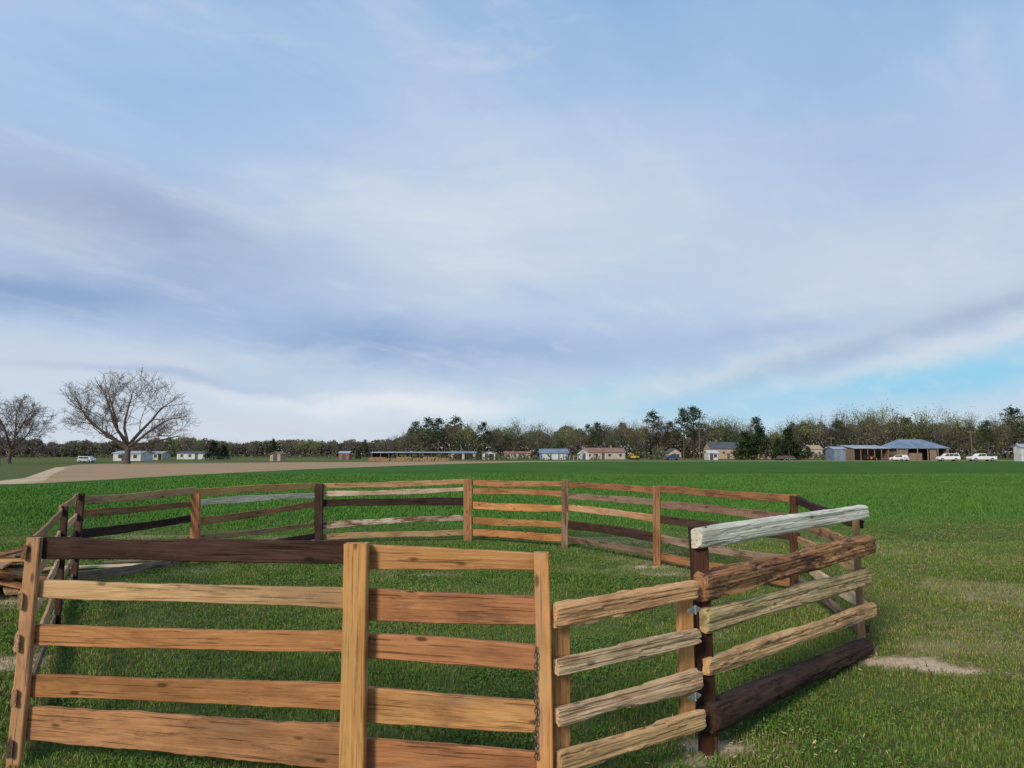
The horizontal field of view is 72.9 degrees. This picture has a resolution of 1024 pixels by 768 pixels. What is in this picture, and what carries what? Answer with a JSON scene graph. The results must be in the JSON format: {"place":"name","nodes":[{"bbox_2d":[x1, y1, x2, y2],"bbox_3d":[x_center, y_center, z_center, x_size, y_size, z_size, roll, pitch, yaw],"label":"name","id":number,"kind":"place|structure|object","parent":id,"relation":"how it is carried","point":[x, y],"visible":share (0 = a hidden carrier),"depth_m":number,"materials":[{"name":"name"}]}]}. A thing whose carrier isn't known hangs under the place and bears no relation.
{"place":"outdoors","nodes":[
{"label":"outdoors","id":0,"kind":"place"},
{"bbox_2d":[0,467,65,483],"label":"dirt track","id":1,"kind":"structure","parent":0,"point":[42,476],"depth_m":49.17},
{"bbox_2d":[113,451,152,460],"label":"white house","id":2,"kind":"structure","parent":0,"point":[136,456],"depth_m":174.13,"materials":[{"name":"paint"}]},
{"bbox_2d":[152,451,171,459],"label":"house","id":3,"kind":"structure","parent":0,"point":[166,455],"depth_m":199.64,"materials":[{"name":"beige"}]},
{"bbox_2d":[28,461,588,483],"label":"tilled field","id":4,"kind":"structure","parent":0,"point":[82,472],"depth_m":89.04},
{"bbox_2d":[0,454,1023,767],"bbox_3d":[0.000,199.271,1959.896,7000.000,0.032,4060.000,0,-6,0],"label":"ground","id":5,"kind":"structure","parent":0,"point":[16,468],"depth_m":6.15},
{"bbox_2d":[0,393,58,463],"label":"bare tree","id":6,"kind":"object","parent":5,"relation":"on","point":[10,446],"visible":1,"depth_m":123.22,"materials":[{"name":"brown plant"}]},
{"bbox_2d":[77,456,95,462],"bbox_3d":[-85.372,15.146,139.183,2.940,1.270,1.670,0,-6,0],"label":"parked van","id":7,"kind":"object","parent":5,"relation":"on","point":[84,459],"visible":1,"depth_m":138.50,"materials":[{"name":"white metal"}]},
{"bbox_2d":[65,563,140,568],"bbox_3d":[-6.176,2.791,10.640,1.310,0.033,0.136,1,-6,-14],"label":"loose plank","id":8,"kind":"object","parent":5,"relation":"on","point":[100,566],"visible":0.55,"depth_m":10.58,"materials":[{"name":"beige wood"}]},
{"bbox_2d":[55,364,199,463],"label":"bare tree","id":9,"kind":"object","parent":5,"relation":"on","point":[126,444],"visible":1,"depth_m":121.18,"materials":[{"name":"brown plant"}]},
{"bbox_2d":[103,560,160,563],"bbox_3d":[-6.048,2.843,11.158,0.908,0.032,0.114,3,-7,-28],"label":"loose plank","id":10,"kind":"object","parent":5,"relation":"on","point":[117,561],"visible":0.65,"depth_m":11.06,"materials":[{"name":"grey wood"}]},
{"bbox_2d":[177,431,197,450],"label":"bare tree","id":11,"kind":"object","parent":5,"relation":"on","point":[184,437],"visible":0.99,"depth_m":325.63,"materials":[{"name":"brown plant"}]},
{"bbox_2d":[177,451,216,458],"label":"white bungalow","id":12,"kind":"object","parent":5,"relation":"on","point":[190,454],"visible":0.75,"depth_m":228.79,"materials":[{"name":"paint"}]},
{"bbox_2d":[202,439,223,459],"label":"evergreen tree","id":13,"kind":"object","parent":5,"relation":"on","point":[214,451],"visible":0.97,"depth_m":193.74,"materials":[{"name":"green plant"}]},
{"bbox_2d":[268,452,286,460],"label":"gabled shed","id":14,"kind":"structure","parent":5,"relation":"on","point":[277,456],"depth_m":169.10,"materials":[{"name":"brown"}]},
{"bbox_2d":[338,451,352,458],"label":"brown shed","id":15,"kind":"structure","parent":5,"relation":"on","point":[345,454],"depth_m":218.89,"materials":[{"name":"wood"}]},
{"bbox_2d":[396,430,418,451],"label":"bare tree","id":16,"kind":"object","parent":5,"relation":"on","point":[406,440],"visible":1,"depth_m":255.67,"materials":[{"name":"brown plant"}]},
{"bbox_2d":[370,452,450,457],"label":"long shed","id":17,"kind":"structure","parent":5,"relation":"on","point":[382,454],"depth_m":245.50,"materials":[{"name":"blue wood"}]},
{"bbox_2d":[407,421,425,451],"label":"pine tree","id":18,"kind":"object","parent":5,"relation":"on","point":[416,426],"visible":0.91,"depth_m":259.29,"materials":[{"name":"green plant"}]},
{"bbox_2d":[414,428,433,451],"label":"budding tree","id":19,"kind":"object","parent":5,"relation":"on","point":[427,445],"visible":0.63,"depth_m":267.22,"materials":[{"name":"green plant"}]},
{"bbox_2d":[413,416,437,451],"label":"pine tree","id":20,"kind":"object","parent":5,"relation":"on","point":[428,420],"visible":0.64,"depth_m":270.72,"materials":[{"name":"green plant"}]},
{"bbox_2d":[425,418,448,451],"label":"pine tree","id":21,"kind":"object","parent":5,"relation":"on","point":[437,423],"visible":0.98,"depth_m":261.68,"materials":[{"name":"green plant"}]},
{"bbox_2d":[6,479,876,767],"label":"pen fence","id":22,"kind":"object","parent":5,"relation":"on","point":[358,703],"visible":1,"depth_m":3.93,"materials":[{"name":"beige wood"}]},
{"bbox_2d":[533,645,537,760],"bbox_3d":[0.114,1.529,3.328,0.020,0.532,0.020,6,-8,-45],"label":"chain","id":23,"kind":"object","parent":22,"relation":"hanging from","point":[536,714],"visible":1,"depth_m":3.32,"materials":[{"name":"metal"}]},
{"bbox_2d":[551,580,705,767],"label":"pen gate","id":24,"kind":"structure","parent":22,"relation":"attached to","point":[684,684],"depth_m":3.64,"materials":[{"name":"brown wood"}]},
{"bbox_2d":[431,421,459,451],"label":"bare tree","id":25,"kind":"object","parent":5,"relation":"on","point":[448,440],"visible":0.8,"depth_m":264.17,"materials":[{"name":"brown plant"}]},
{"bbox_2d":[444,415,465,450],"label":"pine tree","id":26,"kind":"object","parent":5,"relation":"on","point":[455,419],"visible":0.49,"depth_m":271.02,"materials":[{"name":"green plant"}]},
{"bbox_2d":[450,427,469,451],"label":"leafy tree","id":27,"kind":"object","parent":5,"relation":"on","point":[459,443],"visible":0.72,"depth_m":264.26,"materials":[{"name":"green plant"}]},
{"bbox_2d":[450,451,476,458],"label":"blue roof barn","id":28,"kind":"structure","parent":5,"relation":"on","point":[463,454],"depth_m":223.85,"materials":[{"name":"beige"}]},
{"bbox_2d":[454,421,479,450],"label":"budding tree","id":29,"kind":"object","parent":5,"relation":"on","point":[467,435],"visible":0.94,"depth_m":261.63,"materials":[{"name":"green plant"}]},
{"bbox_2d":[474,421,492,456],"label":"pine tree","id":30,"kind":"object","parent":5,"relation":"on","point":[484,427],"visible":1,"depth_m":257.12,"materials":[{"name":"green plant"}]},
{"bbox_2d":[487,425,507,451],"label":"bare tree","id":31,"kind":"object","parent":5,"relation":"on","point":[492,434],"visible":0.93,"depth_m":261.56,"materials":[{"name":"brown plant"}]},
{"bbox_2d":[0,454,1013,459],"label":"undergrowth","id":32,"kind":"object","parent":5,"relation":"on","point":[656,457],"visible":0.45,"depth_m":224.21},
{"bbox_2d":[499,425,516,450],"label":"leafy tree","id":33,"kind":"object","parent":5,"relation":"on","point":[505,440],"visible":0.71,"depth_m":265.63,"materials":[{"name":"green plant"}]},
{"bbox_2d":[0,418,1023,457],"bbox_3d":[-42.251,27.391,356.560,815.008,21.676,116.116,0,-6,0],"label":"woodland","id":34,"kind":"object","parent":5,"relation":"on","point":[85,448],"visible":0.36,"depth_m":316.76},
{"bbox_2d":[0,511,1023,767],"bbox_3d":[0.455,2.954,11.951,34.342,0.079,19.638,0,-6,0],"label":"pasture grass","id":35,"kind":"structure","parent":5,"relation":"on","point":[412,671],"depth_m":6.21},
{"bbox_2d":[0,541,1023,767],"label":"clover","id":36,"kind":"object","parent":5,"relation":"on","point":[574,743],"visible":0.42,"depth_m":5.49,"materials":[{"name":"green plant"}]},
{"bbox_2d":[502,420,527,450],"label":"budding tree","id":37,"kind":"object","parent":5,"relation":"on","point":[516,435],"visible":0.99,"depth_m":260.73,"materials":[{"name":"green plant"}]},
{"bbox_2d":[503,451,530,458],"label":"trailer home","id":38,"kind":"object","parent":5,"relation":"on","point":[516,453],"visible":0.54,"depth_m":230.84,"materials":[{"name":"beige"}]},
{"bbox_2d":[518,428,539,452],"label":"bare tree","id":39,"kind":"object","parent":5,"relation":"on","point":[530,442],"visible":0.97,"depth_m":260.18,"materials":[{"name":"brown plant"}]},
{"bbox_2d":[523,421,553,453],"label":"budding tree","id":40,"kind":"object","parent":5,"relation":"on","point":[538,434],"visible":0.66,"depth_m":271.53,"materials":[{"name":"green plant"}]},
{"bbox_2d":[533,424,561,448],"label":"bare tree","id":41,"kind":"object","parent":5,"relation":"on","point":[548,430],"visible":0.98,"depth_m":259.09,"materials":[{"name":"brown plant"}]},
{"bbox_2d":[538,449,568,459],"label":"workshop","id":42,"kind":"structure","parent":5,"relation":"on","point":[556,454],"depth_m":213.93,"materials":[{"name":"blue"}]},
{"bbox_2d":[548,428,565,448],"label":"leafy tree","id":43,"kind":"object","parent":5,"relation":"on","point":[561,444],"visible":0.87,"depth_m":262.02,"materials":[{"name":"green plant"}]},
{"bbox_2d":[553,421,579,457],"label":"budding tree","id":44,"kind":"object","parent":5,"relation":"on","point":[568,436],"visible":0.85,"depth_m":261.05,"materials":[{"name":"green plant"}]},
{"bbox_2d":[562,426,589,453],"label":"bare tree","id":45,"kind":"object","parent":5,"relation":"on","point":[582,438],"visible":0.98,"depth_m":258.16,"materials":[{"name":"brown plant"}]},
{"bbox_2d":[581,424,595,447],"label":"pine tree","id":46,"kind":"object","parent":5,"relation":"on","point":[586,431],"visible":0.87,"depth_m":264.98,"materials":[{"name":"green plant"}]},
{"bbox_2d":[588,421,604,447],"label":"pine tree","id":47,"kind":"object","parent":5,"relation":"on","point":[595,426],"visible":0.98,"depth_m":264.42,"materials":[{"name":"green plant"}]},
{"bbox_2d":[581,445,625,458],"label":"ranch house","id":48,"kind":"structure","parent":5,"relation":"on","point":[610,453],"depth_m":224.84,"materials":[{"name":"beige"}]},
{"bbox_2d":[594,421,613,447],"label":"leafy tree","id":49,"kind":"object","parent":5,"relation":"on","point":[606,428],"visible":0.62,"depth_m":264.94,"materials":[{"name":"green plant"}]},
{"bbox_2d":[601,423,622,447],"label":"bare tree","id":50,"kind":"object","parent":5,"relation":"on","point":[614,437],"visible":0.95,"depth_m":256.25,"materials":[{"name":"brown plant"}]},
{"bbox_2d":[608,418,643,458],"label":"bare tree","id":51,"kind":"object","parent":5,"relation":"on","point":[625,437],"visible":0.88,"depth_m":260.45,"materials":[{"name":"brown plant"}]},
{"bbox_2d":[621,422,651,455],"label":"budding tree","id":52,"kind":"object","parent":5,"relation":"on","point":[639,433],"visible":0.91,"depth_m":259.54,"materials":[{"name":"green plant"}]},
{"bbox_2d":[624,420,653,458],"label":"bare tree","id":53,"kind":"object","parent":5,"relation":"on","point":[645,434],"visible":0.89,"depth_m":258.65,"materials":[{"name":"brown plant"}]},
{"bbox_2d":[640,409,666,456],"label":"pine tree","id":54,"kind":"object","parent":5,"relation":"on","point":[652,414],"visible":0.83,"depth_m":266.26,"materials":[{"name":"green plant"}]},
{"bbox_2d":[649,416,681,455],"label":"bare tree","id":55,"kind":"object","parent":5,"relation":"on","point":[671,437],"visible":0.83,"depth_m":266.54,"materials":[{"name":"brown plant"}]},
{"bbox_2d":[662,421,677,447],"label":"pine tree","id":56,"kind":"object","parent":5,"relation":"on","point":[672,424],"visible":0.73,"depth_m":269.62,"materials":[{"name":"green plant"}]},
{"bbox_2d":[670,407,695,458],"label":"pine tree","id":57,"kind":"object","parent":5,"relation":"on","point":[685,425],"visible":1,"depth_m":257.98,"materials":[{"name":"green plant"}]},
{"bbox_2d":[678,405,709,457],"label":"pine tree","id":58,"kind":"object","parent":5,"relation":"on","point":[694,411],"visible":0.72,"depth_m":266.86,"materials":[{"name":"green plant"}]},
{"bbox_2d":[688,418,713,457],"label":"bare tree","id":59,"kind":"object","parent":5,"relation":"on","point":[702,436],"visible":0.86,"depth_m":264.28,"materials":[{"name":"brown plant"}]},
{"bbox_2d":[703,450,718,459],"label":"white shed","id":60,"kind":"structure","parent":5,"relation":"on","point":[710,454],"depth_m":199.05,"materials":[{"name":"paint"}]},
{"bbox_2d":[694,413,733,441],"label":"budding tree","id":61,"kind":"object","parent":5,"relation":"on","point":[716,431],"visible":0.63,"depth_m":264.44,"materials":[{"name":"green plant"}]},
{"bbox_2d":[703,440,739,458],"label":"dark roof house","id":62,"kind":"structure","parent":5,"relation":"on","point":[724,449],"depth_m":249.52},
{"bbox_2d":[707,415,736,441],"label":"leafy tree","id":63,"kind":"object","parent":5,"relation":"on","point":[726,432],"visible":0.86,"depth_m":260.89,"materials":[{"name":"green plant"}]},
{"bbox_2d":[723,414,752,441],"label":"budding tree","id":64,"kind":"object","parent":5,"relation":"on","point":[737,427],"visible":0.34,"depth_m":268.33,"materials":[{"name":"green plant"}]},
{"bbox_2d":[730,431,758,459],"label":"evergreen tree","id":65,"kind":"object","parent":5,"relation":"on","point":[740,450],"visible":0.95,"depth_m":212.72,"materials":[{"name":"green plant"}]},
{"bbox_2d":[746,415,765,445],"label":"pine tree","id":66,"kind":"object","parent":5,"relation":"on","point":[756,420],"visible":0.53,"depth_m":269.76,"materials":[{"name":"green plant"}]},
{"bbox_2d":[744,424,774,459],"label":"evergreen tree","id":67,"kind":"object","parent":5,"relation":"on","point":[763,441],"visible":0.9,"depth_m":211.78,"materials":[{"name":"green plant"}]},
{"bbox_2d":[768,437,786,459],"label":"evergreen tree","id":68,"kind":"object","parent":5,"relation":"on","point":[775,444],"visible":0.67,"depth_m":205.82,"materials":[{"name":"green plant"}]},
{"bbox_2d":[775,424,803,459],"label":"evergreen tree","id":69,"kind":"object","parent":5,"relation":"on","point":[792,450],"visible":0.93,"depth_m":201.97,"materials":[{"name":"green plant"}]},
{"bbox_2d":[782,415,811,449],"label":"bare tree","id":70,"kind":"object","parent":5,"relation":"on","point":[791,422],"visible":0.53,"depth_m":260.06,"materials":[{"name":"brown plant"}]},
{"bbox_2d":[597,646,1008,767],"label":"wood chips","id":71,"kind":"object","parent":5,"relation":"on","point":[799,729],"visible":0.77,"depth_m":4.20,"materials":[{"name":"beige wood"}]},
{"bbox_2d":[792,420,817,447],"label":"leafy tree","id":72,"kind":"object","parent":5,"relation":"on","point":[806,440],"visible":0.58,"depth_m":260.15,"materials":[{"name":"green plant"}]},
{"bbox_2d":[796,413,825,444],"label":"budding tree","id":73,"kind":"object","parent":5,"relation":"on","point":[815,431],"visible":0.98,"depth_m":255.87,"materials":[{"name":"green plant"}]},
{"bbox_2d":[803,445,822,458],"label":"cabin","id":74,"kind":"object","parent":5,"relation":"on","point":[816,449],"visible":0.63,"depth_m":251.11,"materials":[{"name":"beige"}]},
{"bbox_2d":[813,412,852,446],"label":"bare tree","id":75,"kind":"object","parent":5,"relation":"on","point":[831,430],"visible":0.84,"depth_m":261.26,"materials":[{"name":"brown plant"}]},
{"bbox_2d":[825,447,845,460],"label":"bluegrey shed","id":76,"kind":"structure","parent":5,"relation":"on","point":[836,453],"depth_m":183.19,"materials":[{"name":"metal"}]},
{"bbox_2d":[827,419,851,446],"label":"pine tree","id":77,"kind":"object","parent":5,"relation":"on","point":[840,423],"visible":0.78,"depth_m":261.52,"materials":[{"name":"green plant"}]},
{"bbox_2d":[825,404,869,448],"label":"bare tree","id":78,"kind":"object","parent":5,"relation":"on","point":[846,424],"visible":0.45,"depth_m":271.06,"materials":[{"name":"brown plant"}]},
{"bbox_2d":[833,403,877,444],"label":"budding tree","id":79,"kind":"object","parent":5,"relation":"on","point":[861,423],"visible":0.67,"depth_m":264.09,"materials":[{"name":"green plant"}]},
{"bbox_2d":[840,445,890,459],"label":"tractor shed","id":80,"kind":"structure","parent":5,"relation":"on","point":[858,452],"depth_m":190.95,"materials":[{"name":"brown wood"}]},
{"bbox_2d":[844,414,888,444],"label":"bare tree","id":81,"kind":"object","parent":5,"relation":"on","point":[864,433],"visible":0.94,"depth_m":259.35,"materials":[{"name":"brown plant"}]},
{"bbox_2d":[851,399,911,445],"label":"budding tree","id":82,"kind":"object","parent":5,"relation":"on","point":[889,424],"visible":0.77,"depth_m":261.42,"materials":[{"name":"green plant"}]},
{"bbox_2d":[867,407,909,443],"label":"bare tree","id":83,"kind":"object","parent":5,"relation":"on","point":[893,430],"visible":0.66,"depth_m":263.69,"materials":[{"name":"brown plant"}]},
{"bbox_2d":[902,420,933,441],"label":"leafy tree","id":84,"kind":"object","parent":5,"relation":"on","point":[910,431],"visible":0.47,"depth_m":264.75,"materials":[{"name":"green plant"}]},
{"bbox_2d":[905,403,962,442],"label":"budding tree","id":85,"kind":"object","parent":5,"relation":"on","point":[915,424],"visible":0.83,"depth_m":261.78,"materials":[{"name":"green plant"}]},
{"bbox_2d":[918,415,962,447],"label":"bare tree","id":86,"kind":"object","parent":5,"relation":"on","point":[941,433],"visible":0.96,"depth_m":256.37,"materials":[{"name":"brown plant"}]},
{"bbox_2d":[935,453,960,460],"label":"car","id":87,"kind":"object","parent":5,"relation":"on","point":[954,456],"visible":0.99,"depth_m":170.23,"materials":[{"name":"white metal"}]},
{"bbox_2d":[934,409,971,452],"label":"budding tree","id":88,"kind":"object","parent":5,"relation":"on","point":[957,426],"visible":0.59,"depth_m":267.93,"materials":[{"name":"green plant"}]},
{"bbox_2d":[938,419,973,452],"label":"budding tree","id":89,"kind":"object","parent":5,"relation":"on","point":[957,449],"visible":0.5,"depth_m":269.71,"materials":[{"name":"green plant"}]},
{"bbox_2d":[946,406,981,454],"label":"bare tree","id":90,"kind":"object","parent":5,"relation":"on","point":[965,433],"visible":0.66,"depth_m":265.24,"materials":[{"name":"brown plant"}]},
{"bbox_2d":[959,412,991,452],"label":"budding tree","id":91,"kind":"object","parent":5,"relation":"on","point":[977,435],"visible":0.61,"depth_m":263.99,"materials":[{"name":"green plant"}]},
{"bbox_2d":[966,453,996,460],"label":"pickup truck","id":92,"kind":"object","parent":5,"relation":"on","point":[976,456],"visible":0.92,"depth_m":166.10,"materials":[{"name":"white metal"}]},
{"bbox_2d":[972,420,999,453],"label":"pine tree","id":93,"kind":"object","parent":5,"relation":"on","point":[985,433],"visible":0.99,"depth_m":257.51,"materials":[{"name":"green plant"}]},
{"bbox_2d":[974,408,1020,458],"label":"bare tree","id":94,"kind":"object","parent":5,"relation":"on","point":[997,428],"visible":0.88,"depth_m":257.46,"materials":[{"name":"brown plant"}]},
{"bbox_2d":[986,415,1023,458],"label":"budding tree","id":95,"kind":"object","parent":5,"relation":"on","point":[1006,435],"visible":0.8,"depth_m":258.66,"materials":[{"name":"green plant"}]},
{"bbox_2d":[999,405,1023,457],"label":"pine tree","id":96,"kind":"object","parent":5,"relation":"on","point":[1012,413],"visible":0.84,"depth_m":259.85,"materials":[{"name":"green plant"}]},
{"bbox_2d":[1011,444,1023,460],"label":"edge shed","id":97,"kind":"structure","parent":5,"relation":"on","point":[1018,449],"depth_m":165.10,"materials":[{"name":"white paint"}]},
{"label":"loose plank","id":98,"kind":"object","parent":5,"relation":"on","visible":0},
{"bbox_2d":[2,580,18,594],"bbox_3d":[-6.553,2.618,9.021,0.152,0.034,1.608,5,-9,-39],"label":"loose plank","id":99,"kind":"object","parent":98,"relation":"on","point":[9,591],"visible":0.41,"depth_m":8.45,"materials":[{"name":"beige wood"}]},
{"bbox_2d":[0,461,1023,540],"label":"crop field","id":100,"kind":"structure","parent":0,"point":[881,467],"depth_m":61.97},
{"bbox_2d":[0,473,1023,542],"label":"young grain","id":101,"kind":"object","parent":100,"relation":"on","point":[867,492],"visible":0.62,"depth_m":27.31,"materials":[{"name":"green plant"}]},
{"bbox_2d":[0,0,1023,453],"label":"sky","id":102,"kind":"structure","parent":0,"point":[325,220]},
{"bbox_2d":[882,439,950,459],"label":"plank barn","id":103,"kind":"structure","parent":0,"point":[916,449],"depth_m":188.47,"materials":[{"name":"blue metal"}]},
{"label":"loose plank","id":104,"kind":"object","parent":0,"visible":0},
{"label":"loose plank","id":105,"kind":"object","parent":104,"relation":"on","visible":0},
{"bbox_2d":[0,578,21,588],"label":"loose plank","id":106,"kind":"object","parent":105,"relation":"on","point":[10,583],"visible":0.54,"depth_m":8.60,"materials":[{"name":"red wood"}]},
{"label":"loose plank","id":107,"kind":"object","parent":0,"visible":0},
{"bbox_2d":[0,566,52,577],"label":"loose plank","id":108,"kind":"object","parent":107,"relation":"on","point":[45,569],"visible":0.37,"depth_m":8.73,"materials":[{"name":"beige wood"}]},
{"bbox_2d":[0,568,46,578],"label":"loose plank","id":109,"kind":"object","parent":108,"relation":"on","point":[9,572],"visible":0.5,"depth_m":8.71,"materials":[{"name":"red wood"}]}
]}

